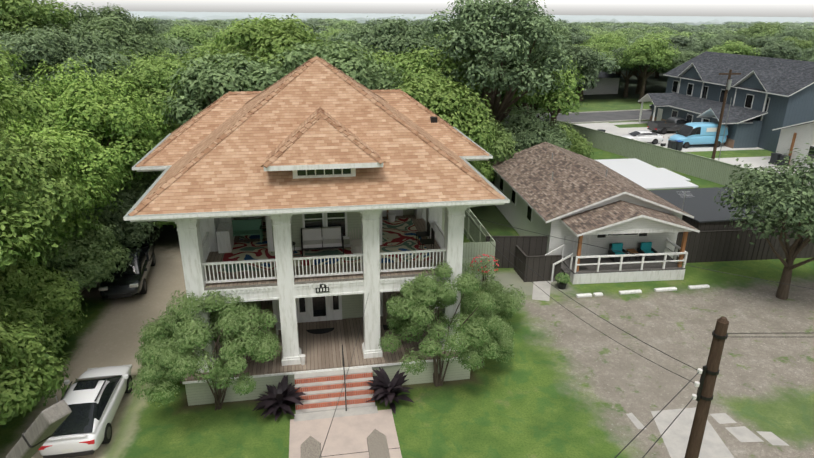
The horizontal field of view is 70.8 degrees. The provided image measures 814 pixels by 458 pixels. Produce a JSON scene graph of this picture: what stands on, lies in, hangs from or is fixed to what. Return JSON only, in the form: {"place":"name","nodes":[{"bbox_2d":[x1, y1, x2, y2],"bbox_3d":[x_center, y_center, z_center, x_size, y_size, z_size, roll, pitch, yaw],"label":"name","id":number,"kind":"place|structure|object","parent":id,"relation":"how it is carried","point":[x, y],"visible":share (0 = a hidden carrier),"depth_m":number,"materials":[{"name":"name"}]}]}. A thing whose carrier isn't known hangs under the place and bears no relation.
{"place":"outdoors","nodes":[
{"label":"outdoors","id":0,"kind":"place"},
{"bbox_2d":[5,400,71,457],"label":"old leaning timber","id":1,"kind":"object","parent":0,"point":[43,427],"visible":1,"depth_m":6.98,"materials":[{"name":"grey wood"}]},
{"bbox_2d":[123,56,509,221],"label":"house roof","id":2,"kind":"structure","parent":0,"point":[314,135],"depth_m":19.86,"materials":[{"name":"tile"}]},
{"bbox_2d":[0,70,813,457],"bbox_3d":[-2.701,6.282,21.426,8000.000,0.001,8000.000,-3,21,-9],"label":"ground","id":3,"kind":"structure","parent":0,"point":[564,382],"depth_m":22.88,"materials":[{"name":"green plant"}]},
{"bbox_2d":[0,40,73,150],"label":"tree","id":4,"kind":"object","parent":3,"relation":"on","point":[6,84],"visible":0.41,"depth_m":27.80,"materials":[{"name":"green plant"}]},
{"bbox_2d":[0,306,76,424],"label":"tree","id":5,"kind":"object","parent":3,"relation":"on","point":[28,373],"visible":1,"depth_m":18.00,"materials":[{"name":"green plant"}]},
{"bbox_2d":[0,0,78,79],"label":"tree","id":6,"kind":"object","parent":3,"relation":"on","point":[18,14],"visible":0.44,"depth_m":43.48,"materials":[{"name":"green plant"}]},
{"bbox_2d":[9,229,70,280],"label":"tree","id":7,"kind":"object","parent":3,"relation":"on","point":[39,259],"visible":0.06,"depth_m":24.25,"materials":[{"name":"green plant"}]},
{"bbox_2d":[0,256,89,354],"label":"tree","id":8,"kind":"object","parent":3,"relation":"on","point":[48,301],"visible":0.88,"depth_m":22.01,"materials":[{"name":"green plant"}]},
{"bbox_2d":[0,91,106,273],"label":"tree","id":9,"kind":"object","parent":3,"relation":"on","point":[27,205],"visible":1,"depth_m":19.57,"materials":[{"name":"green plant"}]},
{"bbox_2d":[1,110,130,266],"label":"tree","id":10,"kind":"object","parent":3,"relation":"on","point":[87,156],"visible":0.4,"depth_m":25.54,"materials":[{"name":"green plant"}]},
{"bbox_2d":[0,17,156,97],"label":"tree","id":11,"kind":"object","parent":3,"relation":"on","point":[51,47],"visible":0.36,"depth_m":36.33,"materials":[{"name":"green plant"}]},
{"bbox_2d":[29,203,135,306],"bbox_3d":[-15.995,1.493,26.507,5.930,5.769,6.978,1,21,1],"label":"tree","id":12,"kind":"object","parent":3,"relation":"on","point":[92,257],"visible":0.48,"depth_m":25.61,"materials":[{"name":"green plant"}]},
{"bbox_2d":[38,364,132,457],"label":"car","id":13,"kind":"object","parent":3,"relation":"on","point":[92,397],"visible":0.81,"depth_m":18.86,"materials":[{"name":"white metal"}]},
{"bbox_2d":[1,51,176,191],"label":"tree","id":14,"kind":"object","parent":3,"relation":"on","point":[97,111],"visible":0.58,"depth_m":30.21,"materials":[{"name":"green plant"}]},
{"bbox_2d":[29,13,178,70],"bbox_3d":[-26.976,-12.271,51.678,13.907,13.632,14.054,8,22,19],"label":"tree","id":15,"kind":"object","parent":3,"relation":"on","point":[117,34],"visible":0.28,"depth_m":48.97,"materials":[{"name":"green plant"}]},
{"bbox_2d":[52,2,171,59],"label":"tree","id":16,"kind":"object","parent":3,"relation":"on","point":[90,14],"visible":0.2,"depth_m":57.56,"materials":[{"name":"green plant"}]},
{"bbox_2d":[76,185,162,249],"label":"tree","id":17,"kind":"object","parent":3,"relation":"on","point":[127,232],"visible":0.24,"depth_m":30.14,"materials":[{"name":"green plant"}]},
{"bbox_2d":[99,237,155,298],"bbox_3d":[-14.681,1.893,30.155,2.300,1.846,5.760,-5,21,-15],"label":"car","id":18,"kind":"object","parent":3,"relation":"on","point":[130,281],"visible":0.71,"depth_m":28.61,"materials":[{"name":"black metal"}]},
{"bbox_2d":[119,169,156,234],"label":"tree","id":19,"kind":"object","parent":3,"relation":"on","point":[143,188],"visible":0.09,"depth_m":33.61,"materials":[{"name":"green plant"}]},
{"bbox_2d":[92,47,199,146],"bbox_3d":[-17.100,-6.578,39.622,10.742,11.662,11.933,-7,22,-19],"label":"tree","id":20,"kind":"object","parent":3,"relation":"on","point":[152,75],"visible":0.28,"depth_m":36.43,"materials":[{"name":"green plant"}]},
{"bbox_2d":[156,22,189,35],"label":"tree","id":21,"kind":"object","parent":3,"relation":"on","point":[167,29],"visible":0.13,"depth_m":116.97,"materials":[{"name":"green plant"}]},
{"bbox_2d":[159,35,193,48],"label":"tree","id":22,"kind":"object","parent":3,"relation":"on","point":[179,42],"visible":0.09,"depth_m":88.00,"materials":[{"name":"green plant"}]},
{"bbox_2d":[165,45,198,59],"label":"tree","id":23,"kind":"object","parent":3,"relation":"on","point":[179,51],"visible":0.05,"depth_m":74.77,"materials":[{"name":"green plant"}]},
{"bbox_2d":[158,24,212,46],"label":"tree","id":24,"kind":"object","parent":3,"relation":"on","point":[194,34],"visible":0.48,"depth_m":104.62,"materials":[{"name":"green plant"}]},
{"bbox_2d":[176,41,228,66],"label":"tree","id":25,"kind":"object","parent":3,"relation":"on","point":[187,56],"visible":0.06,"depth_m":56.24,"materials":[{"name":"green plant"}]},
{"bbox_2d":[129,286,281,410],"bbox_3d":[-6.915,4.305,20.043,5.115,4.732,5.008,-3,21,-9],"label":"tree","id":26,"kind":"object","parent":3,"relation":"on","point":[233,321],"visible":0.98,"depth_m":18.89,"materials":[{"name":"green plant"}]},
{"bbox_2d":[192,20,226,29],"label":"tree","id":27,"kind":"object","parent":3,"relation":"on","point":[216,25],"visible":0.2,"depth_m":179.43,"materials":[{"name":"green plant"}]},
{"bbox_2d":[159,45,288,125],"bbox_3d":[-10.156,-5.586,36.697,9.922,11.918,8.619,-5,21,-14],"label":"tree","id":28,"kind":"object","parent":3,"relation":"on","point":[206,84],"visible":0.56,"depth_m":33.27,"materials":[{"name":"green plant"}]},
{"bbox_2d":[204,14,315,59],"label":"tree","id":29,"kind":"object","parent":3,"relation":"on","point":[223,44],"visible":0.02,"depth_m":55.58,"materials":[{"name":"green plant"}]},
{"bbox_2d":[198,14,352,67],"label":"tree","id":30,"kind":"object","parent":3,"relation":"on","point":[267,41],"visible":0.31,"depth_m":39.83,"materials":[{"name":"green plant"}]},
{"bbox_2d":[253,375,305,420],"bbox_3d":[-4.511,5.920,20.410,1.977,1.288,1.858,-3,21,-9],"label":"shrub","id":31,"kind":"object","parent":3,"relation":"on","point":[274,400],"visible":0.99,"depth_m":20.26,"materials":[{"name":"purple plant"}]},
{"bbox_2d":[164,206,476,405],"bbox_3d":[-3.691,0.687,25.760,13.000,7.391,12.169,-3,21,-9],"label":"house porch","id":32,"kind":"object","parent":3,"relation":"on","point":[290,298],"visible":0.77,"depth_m":21.21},
{"bbox_2d":[218,241,275,272],"bbox_3d":[-6.079,1.044,22.599,2.250,0.012,2.950,-3,21,-9],"label":"rug","id":33,"kind":"object","parent":32,"relation":"on","point":[256,250],"visible":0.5,"depth_m":22.57,"materials":[{"name":"multicoloured fabric"}]},
{"bbox_2d":[239,223,266,239],"bbox_3d":[-6.665,0.081,25.138,1.200,0.010,1.900,-3,21,-9],"label":"balcony rug","id":34,"kind":"object","parent":32,"relation":"on","point":[264,232],"visible":0.21,"depth_m":24.50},
{"bbox_2d":[307,328,333,333],"bbox_3d":[-3.569,4.224,23.624,1.160,0.001,0.420,-3,21,-9],"label":"door mat","id":35,"kind":"object","parent":32,"relation":"on","point":[320,331],"depth_m":23.68,"materials":[{"name":"grey"}]},
{"bbox_2d":[216,212,434,364],"bbox_3d":[-3.315,1.707,23.790,8.510,4.620,6.740,-3,21,-9],"label":"porch furniture","id":36,"kind":"object","parent":32,"relation":"on","point":[229,229],"visible":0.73,"depth_m":22.86,"materials":[{"name":"grey metal"}]},
{"bbox_2d":[293,248,359,265],"bbox_3d":[-3.128,1.087,22.553,2.650,0.012,1.450,-3,21,-9],"label":"rug","id":37,"kind":"object","parent":32,"relation":"on","point":[325,252],"visible":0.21,"depth_m":22.63,"materials":[{"name":"fabric"}]},
{"bbox_2d":[380,218,431,262],"bbox_3d":[-0.473,0.404,24.428,2.150,0.012,4.900,-3,21,-9],"label":"rug","id":38,"kind":"object","parent":32,"relation":"on","point":[398,234],"visible":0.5,"depth_m":24.20,"materials":[{"name":"multicoloured fabric"}]},
{"bbox_2d":[320,29,346,39],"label":"tree","id":39,"kind":"object","parent":3,"relation":"on","point":[327,34],"visible":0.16,"depth_m":129.22,"materials":[{"name":"green plant"}]},
{"bbox_2d":[294,367,377,421],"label":"front steps","id":40,"kind":"structure","parent":3,"relation":"on","point":[322,390],"depth_m":20.85,"materials":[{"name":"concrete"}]},
{"bbox_2d":[258,35,419,89],"bbox_3d":[-4.933,-6.574,38.791,11.390,12.378,11.511,9,22,21],"label":"tree","id":41,"kind":"object","parent":3,"relation":"on","point":[356,67],"visible":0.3,"depth_m":35.98,"materials":[{"name":"green plant"}]},
{"bbox_2d":[332,19,357,28],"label":"tree","id":42,"kind":"object","parent":3,"relation":"on","point":[337,25],"visible":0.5,"depth_m":239.56,"materials":[{"name":"green plant"}]},
{"bbox_2d":[289,409,401,457],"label":"walkway","id":43,"kind":"structure","parent":3,"relation":"on","point":[373,435],"depth_m":19.29,"materials":[{"name":"concrete"}]},
{"bbox_2d":[327,30,369,47],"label":"tree","id":44,"kind":"object","parent":3,"relation":"on","point":[345,36],"visible":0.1,"depth_m":84.02,"materials":[{"name":"green plant"}]},
{"bbox_2d":[348,45,397,89],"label":"tree","id":45,"kind":"object","parent":3,"relation":"on","point":[384,58],"visible":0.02,"depth_m":45.39,"materials":[{"name":"green plant"}]},
{"bbox_2d":[366,367,413,413],"bbox_3d":[-0.674,5.842,20.956,1.891,1.186,2.153,-3,21,-9],"label":"shrub","id":46,"kind":"object","parent":3,"relation":"on","point":[385,387],"visible":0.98,"depth_m":20.86,"materials":[{"name":"purple plant"}]},
{"bbox_2d":[346,15,440,59],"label":"tree","id":47,"kind":"object","parent":3,"relation":"on","point":[386,35],"visible":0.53,"depth_m":57.80,"materials":[{"name":"green plant"}]},
{"bbox_2d":[382,39,482,99],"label":"tree","id":48,"kind":"object","parent":3,"relation":"on","point":[409,63],"visible":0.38,"depth_m":43.38,"materials":[{"name":"green plant"}]},
{"bbox_2d":[378,260,503,386],"bbox_3d":[1.273,3.726,21.301,4.713,5.059,4.678,-3,21,-9],"label":"tree","id":49,"kind":"object","parent":3,"relation":"on","point":[421,293],"visible":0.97,"depth_m":20.51,"materials":[{"name":"green plant"}]},
{"bbox_2d":[392,69,502,153],"bbox_3d":[1.921,-5.261,38.334,8.588,10.285,8.800,8,22,19],"label":"tree","id":50,"kind":"object","parent":3,"relation":"on","point":[453,110],"visible":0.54,"depth_m":35.42,"materials":[{"name":"green plant"}]},
{"bbox_2d":[462,257,488,278],"bbox_3d":[3.656,2.126,30.818,1.453,1.250,0.050,-2,21,-5],"label":"green fence","id":51,"kind":"object","parent":3,"relation":"on","point":[467,262],"visible":0.29,"depth_m":30.69,"materials":[{"name":"green wood"}]},
{"bbox_2d":[462,208,495,274],"bbox_3d":[3.205,0.237,34.821,2.124,1.950,8.152,-3,21,-9],"label":"green fence","id":52,"kind":"object","parent":3,"relation":"on","point":[476,245],"visible":0.42,"depth_m":31.44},
{"bbox_2d":[462,256,498,283],"bbox_3d":[3.958,2.356,29.792,2.113,1.664,1.947,-3,21,-9],"label":"rose bush","id":53,"kind":"object","parent":3,"relation":"on","point":[485,269],"visible":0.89,"depth_m":29.80,"materials":[{"name":"green plant"}]},
{"bbox_2d":[468,160,494,181],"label":"tree","id":54,"kind":"object","parent":3,"relation":"on","point":[476,165],"visible":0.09,"depth_m":41.23,"materials":[{"name":"green plant"}]},
{"bbox_2d":[460,305,514,368],"bbox_3d":[3.226,4.399,22.665,2.295,2.857,1.868,-3,21,-9],"label":"shrub","id":55,"kind":"object","parent":3,"relation":"on","point":[503,337],"visible":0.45,"depth_m":22.15,"materials":[{"name":"green plant"}]},
{"bbox_2d":[475,108,519,181],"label":"tree","id":56,"kind":"object","parent":3,"relation":"on","point":[506,149],"visible":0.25,"depth_m":41.96,"materials":[{"name":"green plant"}]},
{"bbox_2d":[416,0,583,182],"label":"tree","id":57,"kind":"object","parent":3,"relation":"on","point":[479,29],"visible":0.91,"depth_m":41.92,"materials":[{"name":"green plant"}]},
{"bbox_2d":[481,276,525,319],"bbox_3d":[4.382,3.418,25.981,2.080,2.370,2.683,-3,21,-9],"label":"shrub","id":58,"kind":"object","parent":3,"relation":"on","point":[505,302],"visible":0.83,"depth_m":25.47,"materials":[{"name":"green plant"}]},
{"bbox_2d":[486,236,547,267],"bbox_3d":[6.097,1.301,32.086,3.437,1.940,0.110,0,21,-1],"label":"dark fence","id":59,"kind":"object","parent":3,"relation":"on","point":[532,245],"visible":0.65,"depth_m":31.95,"materials":[{"name":"brown wood"}]},
{"bbox_2d":[497,101,571,151],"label":"tree","id":60,"kind":"object","parent":3,"relation":"on","point":[533,130],"visible":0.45,"depth_m":44.69,"materials":[{"name":"green plant"}]},
{"bbox_2d":[514,245,561,281],"bbox_3d":[6.814,2.009,30.864,2.647,1.490,1.293,13,24,30],"label":"fence","id":61,"kind":"object","parent":3,"relation":"on","point":[541,265],"visible":0.94,"depth_m":30.61,"materials":[{"name":"brown wood"}]},
{"bbox_2d":[484,46,592,118],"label":"tree","id":62,"kind":"object","parent":3,"relation":"on","point":[558,98],"visible":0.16,"depth_m":47.70,"materials":[{"name":"green plant"}]},
{"bbox_2d":[508,11,571,113],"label":"tree","id":63,"kind":"object","parent":3,"relation":"on","point":[565,30],"visible":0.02,"depth_m":75.86,"materials":[{"name":"green plant"}]},
{"bbox_2d":[538,38,602,125],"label":"tree","id":64,"kind":"object","parent":3,"relation":"on","point":[589,70],"visible":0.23,"depth_m":55.41,"materials":[{"name":"green plant"}]},
{"bbox_2d":[549,22,591,45],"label":"tree","id":65,"kind":"object","parent":3,"relation":"on","point":[575,37],"visible":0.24,"depth_m":119.08,"materials":[{"name":"green plant"}]},
{"bbox_2d":[551,118,596,157],"bbox_3d":[13.075,-6.622,48.702,5.930,5.769,6.978,1,21,2],"label":"bush","id":66,"kind":"object","parent":3,"relation":"on","point":[579,145],"visible":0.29,"depth_m":46.84,"materials":[{"name":"green plant"}]},
{"bbox_2d":[494,174,690,289],"bbox_3d":[11.011,-1.598,36.373,7.950,4.420,14.800,-2,21,-6],"label":"bungalow","id":67,"kind":"object","parent":3,"relation":"on","point":[582,263],"visible":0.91,"depth_m":31.62,"materials":[{"name":"white paint"}]},
{"bbox_2d":[555,272,569,283],"bbox_3d":[8.143,2.510,29.886,0.814,0.432,0.808,-2,21,-6],"label":"planter plant","id":68,"kind":"object","parent":67,"relation":"on","point":[564,277],"visible":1,"depth_m":29.66,"materials":[{"name":"green plant"}]},
{"bbox_2d":[489,142,699,236],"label":"roof","id":69,"kind":"structure","parent":67,"relation":"attached to","point":[546,182],"depth_m":33.60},
{"bbox_2d":[575,42,620,95],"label":"tree","id":70,"kind":"object","parent":3,"relation":"on","point":[601,50],"visible":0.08,"depth_m":93.99,"materials":[{"name":"green plant"}]},
{"bbox_2d":[575,70,622,94],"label":"distant house","id":71,"kind":"structure","parent":3,"relation":"on","point":[607,83],"depth_m":103.17,"materials":[{"name":"white"}]},
{"bbox_2d":[579,49,621,100],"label":"tree","id":72,"kind":"object","parent":3,"relation":"on","point":[607,62],"visible":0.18,"depth_m":90.41,"materials":[{"name":"green plant"}]},
{"bbox_2d":[580,34,629,51],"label":"tree","id":73,"kind":"object","parent":3,"relation":"on","point":[613,43],"visible":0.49,"depth_m":104.54,"materials":[{"name":"green plant"}]},
{"bbox_2d":[604,46,653,96],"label":"tree","id":74,"kind":"object","parent":3,"relation":"on","point":[625,92],"visible":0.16,"depth_m":98.62,"materials":[{"name":"green plant"}]},
{"bbox_2d":[613,27,646,34],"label":"tree","id":75,"kind":"object","parent":3,"relation":"on","point":[634,30],"visible":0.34,"depth_m":183.69,"materials":[{"name":"green plant"}]},
{"bbox_2d":[576,284,709,297],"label":"parking kerb stops","id":76,"kind":"object","parent":3,"relation":"on","point":[640,291],"visible":1,"depth_m":29.61,"materials":[{"name":"white paint"}]},
{"bbox_2d":[629,68,662,93],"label":"tree","id":77,"kind":"object","parent":3,"relation":"on","point":[639,84],"visible":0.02,"depth_m":104.03,"materials":[{"name":"green plant"}]},
{"bbox_2d":[617,34,680,103],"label":"tree","id":78,"kind":"object","parent":3,"relation":"on","point":[641,51],"visible":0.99,"depth_m":88.93,"materials":[{"name":"green plant"}]},
{"bbox_2d":[532,281,788,457],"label":"concrete paving slabs","id":79,"kind":"structure","parent":3,"relation":"on","point":[675,435],"depth_m":19.78,"materials":[{"name":"grey concrete"}]},
{"bbox_2d":[654,33,702,51],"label":"tree","id":80,"kind":"object","parent":3,"relation":"on","point":[681,41],"visible":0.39,"depth_m":120.11,"materials":[{"name":"green plant"}]},
{"bbox_2d":[654,49,703,72],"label":"tree","id":81,"kind":"object","parent":3,"relation":"on","point":[684,57],"visible":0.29,"depth_m":92.48,"materials":[{"name":"green plant"}]},
{"bbox_2d":[549,118,813,204],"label":"fence","id":82,"kind":"object","parent":3,"relation":"on","point":[713,170],"visible":0.5,"depth_m":53.70,"materials":[{"name":"green wood"}]},
{"bbox_2d":[596,158,792,230],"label":"flat roof","id":83,"kind":"structure","parent":3,"relation":"on","point":[701,206],"depth_m":37.69,"materials":[{"name":"white metal"}]},
{"bbox_2d":[687,37,725,53],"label":"tree","id":84,"kind":"object","parent":3,"relation":"on","point":[705,45],"visible":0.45,"depth_m":112.27,"materials":[{"name":"green plant"}]},
{"bbox_2d":[685,316,728,457],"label":"utility pole","id":85,"kind":"object","parent":3,"relation":"on","point":[709,373],"visible":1,"depth_m":11.30,"materials":[{"name":"brown wood"}]},
{"bbox_2d":[465,213,693,382],"bbox_3d":[3.914,1.508,16.037,0.013,0.663,10.588,-7,22,-19],"label":"service drop wire","id":86,"kind":"object","parent":85,"relation":"attached to","point":[574,314],"visible":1,"depth_m":14.81,"materials":[{"name":"black plastic"}]},
{"bbox_2d":[466,210,696,369],"bbox_3d":[3.921,1.248,15.912,0.015,0.490,10.539,-7,22,-19],"label":"service drop wire","id":87,"kind":"object","parent":85,"relation":"hanging from","point":[574,300],"depth_m":14.71,"materials":[{"name":"black plastic"}]},
{"bbox_2d":[614,372,698,457],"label":"power line","id":88,"kind":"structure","parent":85,"relation":"attached to","point":[652,419],"depth_m":9.91,"materials":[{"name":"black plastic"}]},
{"bbox_2d":[689,29,724,38],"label":"tree","id":89,"kind":"object","parent":3,"relation":"on","point":[709,31],"visible":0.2,"depth_m":164.63,"materials":[{"name":"green plant"}]},
{"bbox_2d":[693,32,725,39],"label":"tree","id":90,"kind":"object","parent":3,"relation":"on","point":[704,35],"visible":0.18,"depth_m":152.04,"materials":[{"name":"green plant"}]},
{"bbox_2d":[639,66,813,152],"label":"blue house","id":91,"kind":"structure","parent":3,"relation":"on","point":[793,109],"depth_m":62.18,"materials":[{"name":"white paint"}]},
{"bbox_2d":[638,51,813,123],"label":"roof","id":92,"kind":"structure","parent":91,"relation":"attached to","point":[783,77],"depth_m":66.77,"materials":[{"name":"grey"}]},
{"bbox_2d":[711,31,749,43],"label":"tree","id":93,"kind":"object","parent":3,"relation":"on","point":[728,37],"visible":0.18,"depth_m":121.73,"materials":[{"name":"green plant"}]},
{"bbox_2d":[703,42,763,56],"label":"tree","id":94,"kind":"object","parent":3,"relation":"on","point":[740,48],"visible":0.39,"depth_m":93.97,"materials":[{"name":"green plant"}]},
{"bbox_2d":[673,228,813,262],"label":"dark fence","id":95,"kind":"object","parent":3,"relation":"on","point":[715,246],"visible":0.71,"depth_m":33.27,"materials":[{"name":"grey wood"}]},
{"bbox_2d":[735,21,785,38],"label":"tree","id":96,"kind":"object","parent":3,"relation":"on","point":[762,26],"visible":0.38,"depth_m":137.12,"materials":[{"name":"green plant"}]},
{"bbox_2d":[714,143,813,299],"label":"tree","id":97,"kind":"object","parent":3,"relation":"on","point":[793,206],"visible":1,"depth_m":27.29,"materials":[{"name":"green plant"}]},
{"bbox_2d":[743,33,806,59],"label":"tree","id":98,"kind":"object","parent":3,"relation":"on","point":[771,47],"visible":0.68,"depth_m":92.13,"materials":[{"name":"green plant"}]},
{"bbox_2d":[771,28,813,42],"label":"tree","id":99,"kind":"object","parent":3,"relation":"on","point":[799,34],"visible":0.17,"depth_m":111.28,"materials":[{"name":"green plant"}]},
{"bbox_2d":[782,36,813,54],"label":"tree","id":100,"kind":"object","parent":3,"relation":"on","point":[805,44],"visible":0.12,"depth_m":99.51,"materials":[{"name":"green plant"}]},
{"bbox_2d":[789,45,813,61],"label":"tree","id":101,"kind":"object","parent":3,"relation":"on","point":[809,55],"visible":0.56,"depth_m":93.82,"materials":[{"name":"green plant"}]},
{"bbox_2d":[32,0,813,16],"label":"sky","id":102,"kind":"structure","parent":0,"point":[741,8],"materials":[{"name":"white"}]},
{"bbox_2d":[67,11,813,25],"bbox_3d":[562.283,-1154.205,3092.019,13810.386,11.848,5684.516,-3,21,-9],"label":"water","id":103,"kind":"structure","parent":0,"point":[362,18],"depth_m":933.65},
{"bbox_2d":[468,216,811,288],"bbox_3d":[20.201,1.940,13.080,39.705,2.613,0.015,9,22,22],"label":"wire","id":104,"kind":"object","parent":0,"point":[648,257],"visible":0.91,"depth_m":18.52,"materials":[{"name":"black plastic"}]},
{"bbox_2d":[503,109,810,183],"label":"neighbour pavement","id":105,"kind":"structure","parent":0,"point":[592,119],"depth_m":73.68,"materials":[{"name":"concrete"}]},
{"bbox_2d":[621,130,663,143],"bbox_3d":[26.160,-10.327,64.174,4.650,1.375,2.140,-2,21,-5],"label":"white sedan car","id":106,"kind":"object","parent":105,"relation":"on","point":[647,136],"visible":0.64,"depth_m":63.47,"materials":[{"name":"white metal"}]},
{"bbox_2d":[647,117,686,134],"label":"grey pickup","id":107,"kind":"object","parent":105,"relation":"on","point":[672,124],"visible":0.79,"depth_m":69.18,"materials":[{"name":"grey metal"}]},
{"bbox_2d":[546,116,790,165],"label":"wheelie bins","id":108,"kind":"object","parent":105,"relation":"on","point":[676,144],"visible":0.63,"depth_m":59.99,"materials":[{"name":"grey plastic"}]},
{"bbox_2d":[668,122,727,147],"bbox_3d":[31.873,-10.342,62.708,5.970,2.536,2.340,-3,21,-9],"label":"blue van","id":109,"kind":"object","parent":105,"relation":"on","point":[692,133],"visible":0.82,"depth_m":61.87,"materials":[{"name":"blue metal"}]},
{"bbox_2d":[711,70,740,160],"bbox_3d":[26.847,-8.847,49.046,2.000,9.300,0.460,-3,21,-9],"label":"utility pole","id":110,"kind":"object","parent":105,"relation":"on","point":[729,81],"visible":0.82,"depth_m":48.67,"materials":[{"name":"brown wood"}]},
{"bbox_2d":[776,122,813,171],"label":"white house","id":111,"kind":"structure","parent":0,"point":[799,137],"depth_m":53.84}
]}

